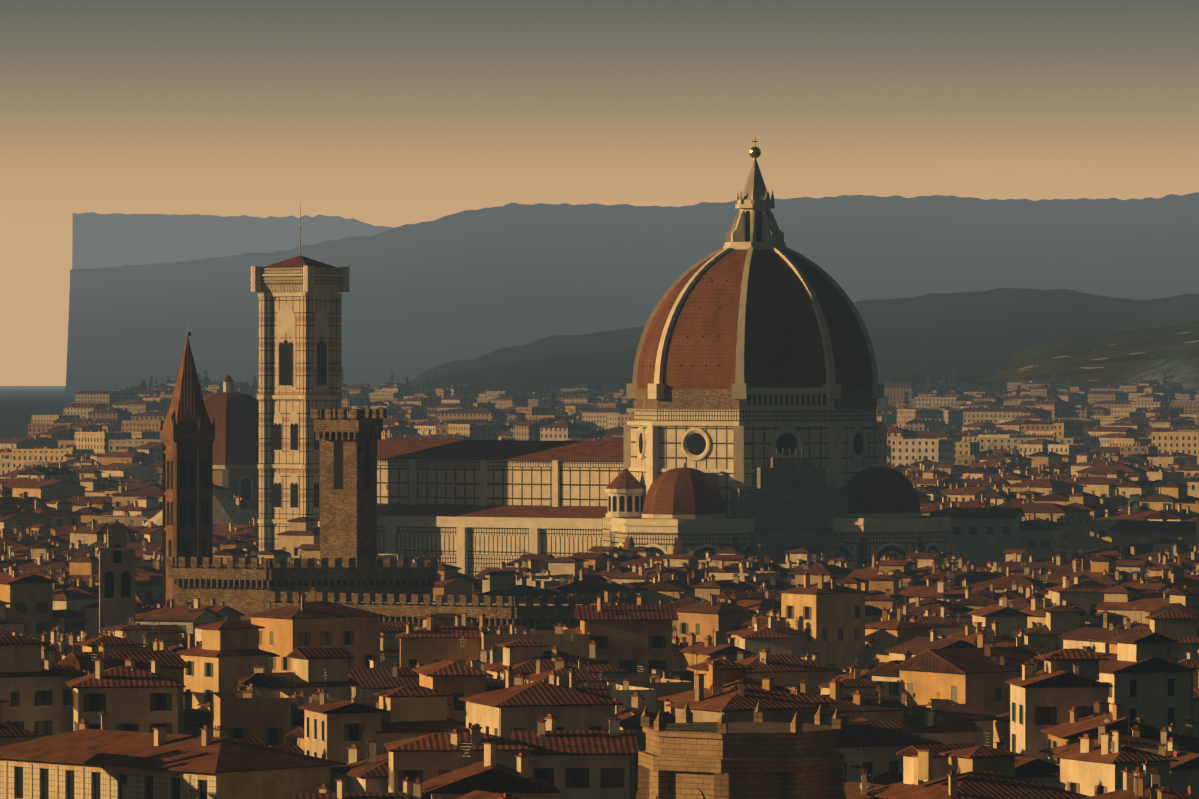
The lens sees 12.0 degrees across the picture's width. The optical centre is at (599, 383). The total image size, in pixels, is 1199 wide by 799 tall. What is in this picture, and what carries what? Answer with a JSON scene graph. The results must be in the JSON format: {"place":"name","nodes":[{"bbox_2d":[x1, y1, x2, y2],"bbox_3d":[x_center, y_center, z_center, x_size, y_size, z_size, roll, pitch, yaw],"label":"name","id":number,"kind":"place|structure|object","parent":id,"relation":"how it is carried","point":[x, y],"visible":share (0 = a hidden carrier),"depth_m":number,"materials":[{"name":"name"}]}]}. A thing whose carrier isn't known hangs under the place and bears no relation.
{"place":"outdoors","nodes":[
{"label":"outdoors","id":0,"kind":"place"},
{"bbox_2d":[0,386,74,437],"bbox_3d":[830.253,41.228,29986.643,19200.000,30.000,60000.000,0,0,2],"label":"ground","id":1,"kind":"structure","parent":0,"point":[20,406],"depth_m":7127.15,"materials":[{"name":"grey"}]},
{"bbox_2d":[97,521,136,632],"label":"bell tower","id":2,"kind":"structure","parent":1,"relation":"on","point":[116,579],"depth_m":900.08,"materials":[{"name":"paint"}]},
{"bbox_2d":[0,710,345,798],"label":"palazzo","id":3,"kind":"structure","parent":1,"relation":"on","point":[85,762],"depth_m":560.36,"materials":[{"name":"paint"}]},
{"bbox_2d":[159,323,215,604],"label":"church spire","id":4,"kind":"structure","parent":1,"relation":"on","point":[187,429],"depth_m":1072.98,"materials":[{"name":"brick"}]},
{"bbox_2d":[142,487,258,527],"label":"baptistery","id":5,"kind":"structure","parent":1,"relation":"on","point":[226,510],"depth_m":1439.91,"materials":[{"name":"stone"}]},
{"bbox_2d":[203,374,258,499],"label":"domed chapel","id":6,"kind":"structure","parent":1,"relation":"on","point":[236,450],"depth_m":1688.69,"materials":[{"name":"brown brick"}]},
{"bbox_2d":[251,205,349,551],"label":"campanile","id":7,"kind":"structure","parent":1,"relation":"on","point":[300,336],"depth_m":1321.26,"materials":[{"name":"stone"}]},
{"bbox_2d":[167,390,646,629],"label":"fortified palace","id":8,"kind":"structure","parent":1,"relation":"on","point":[351,569],"depth_m":1013.23,"materials":[{"name":"stone"}]},
{"bbox_2d":[0,378,1198,566],"bbox_3d":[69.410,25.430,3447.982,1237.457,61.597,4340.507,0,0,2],"label":"city","id":9,"kind":"object","parent":1,"relation":"on","point":[1035,470],"visible":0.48,"depth_m":2459.59,"materials":[{"name":"paint"}]},
{"bbox_2d":[0,559,1198,798],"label":"city","id":10,"kind":"object","parent":1,"relation":"on","point":[1070,691],"visible":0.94,"depth_m":636.95,"materials":[{"name":"paint"}]},
{"bbox_2d":[0,534,1198,638],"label":"city","id":11,"kind":"object","parent":1,"relation":"on","point":[914,582],"visible":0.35,"depth_m":1085.31,"materials":[{"name":"paint"}]},
{"bbox_2d":[126,362,1183,510],"bbox_3d":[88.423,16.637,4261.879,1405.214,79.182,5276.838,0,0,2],"label":"buildings","id":12,"kind":"structure","parent":1,"relation":"on","point":[944,387],"depth_m":5821.47,"materials":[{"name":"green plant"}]},
{"bbox_2d":[377,137,952,578],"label":"cathedral","id":13,"kind":"structure","parent":1,"relation":"on","point":[755,427],"depth_m":1279.50,"materials":[{"name":"stone"}]},
{"bbox_2d":[635,702,846,798],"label":"crenellated tower","id":14,"kind":"structure","parent":1,"relation":"on","point":[723,758],"depth_m":511.29,"materials":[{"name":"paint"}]},
{"bbox_2d":[72,212,393,269],"bbox_3d":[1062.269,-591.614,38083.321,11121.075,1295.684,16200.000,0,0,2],"label":"ridge","id":15,"kind":"structure","parent":0,"point":[109,240],"depth_m":40463.41,"materials":[{"name":"grey"}]},
{"bbox_2d":[0,0,1198,385],"label":"sky","id":16,"kind":"structure","parent":0,"point":[390,113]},
{"bbox_2d":[65,192,1198,392],"bbox_3d":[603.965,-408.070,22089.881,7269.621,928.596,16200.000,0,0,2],"label":"ridge","id":17,"kind":"structure","parent":0,"point":[420,298],"depth_m":21667.66,"materials":[{"name":"grey"}]},
{"bbox_2d":[405,288,1198,392],"bbox_3d":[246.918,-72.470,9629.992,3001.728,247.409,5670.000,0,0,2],"label":"ridge","id":18,"kind":"structure","parent":0,"point":[966,336],"depth_m":9557.73,"materials":[{"name":"grey"}]},
{"bbox_2d":[969,321,1198,391],"bbox_3d":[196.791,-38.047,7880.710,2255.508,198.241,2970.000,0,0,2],"label":"hillside","id":19,"kind":"structure","parent":0,"point":[1133,356],"depth_m":7776.59,"materials":[{"name":"plant"}]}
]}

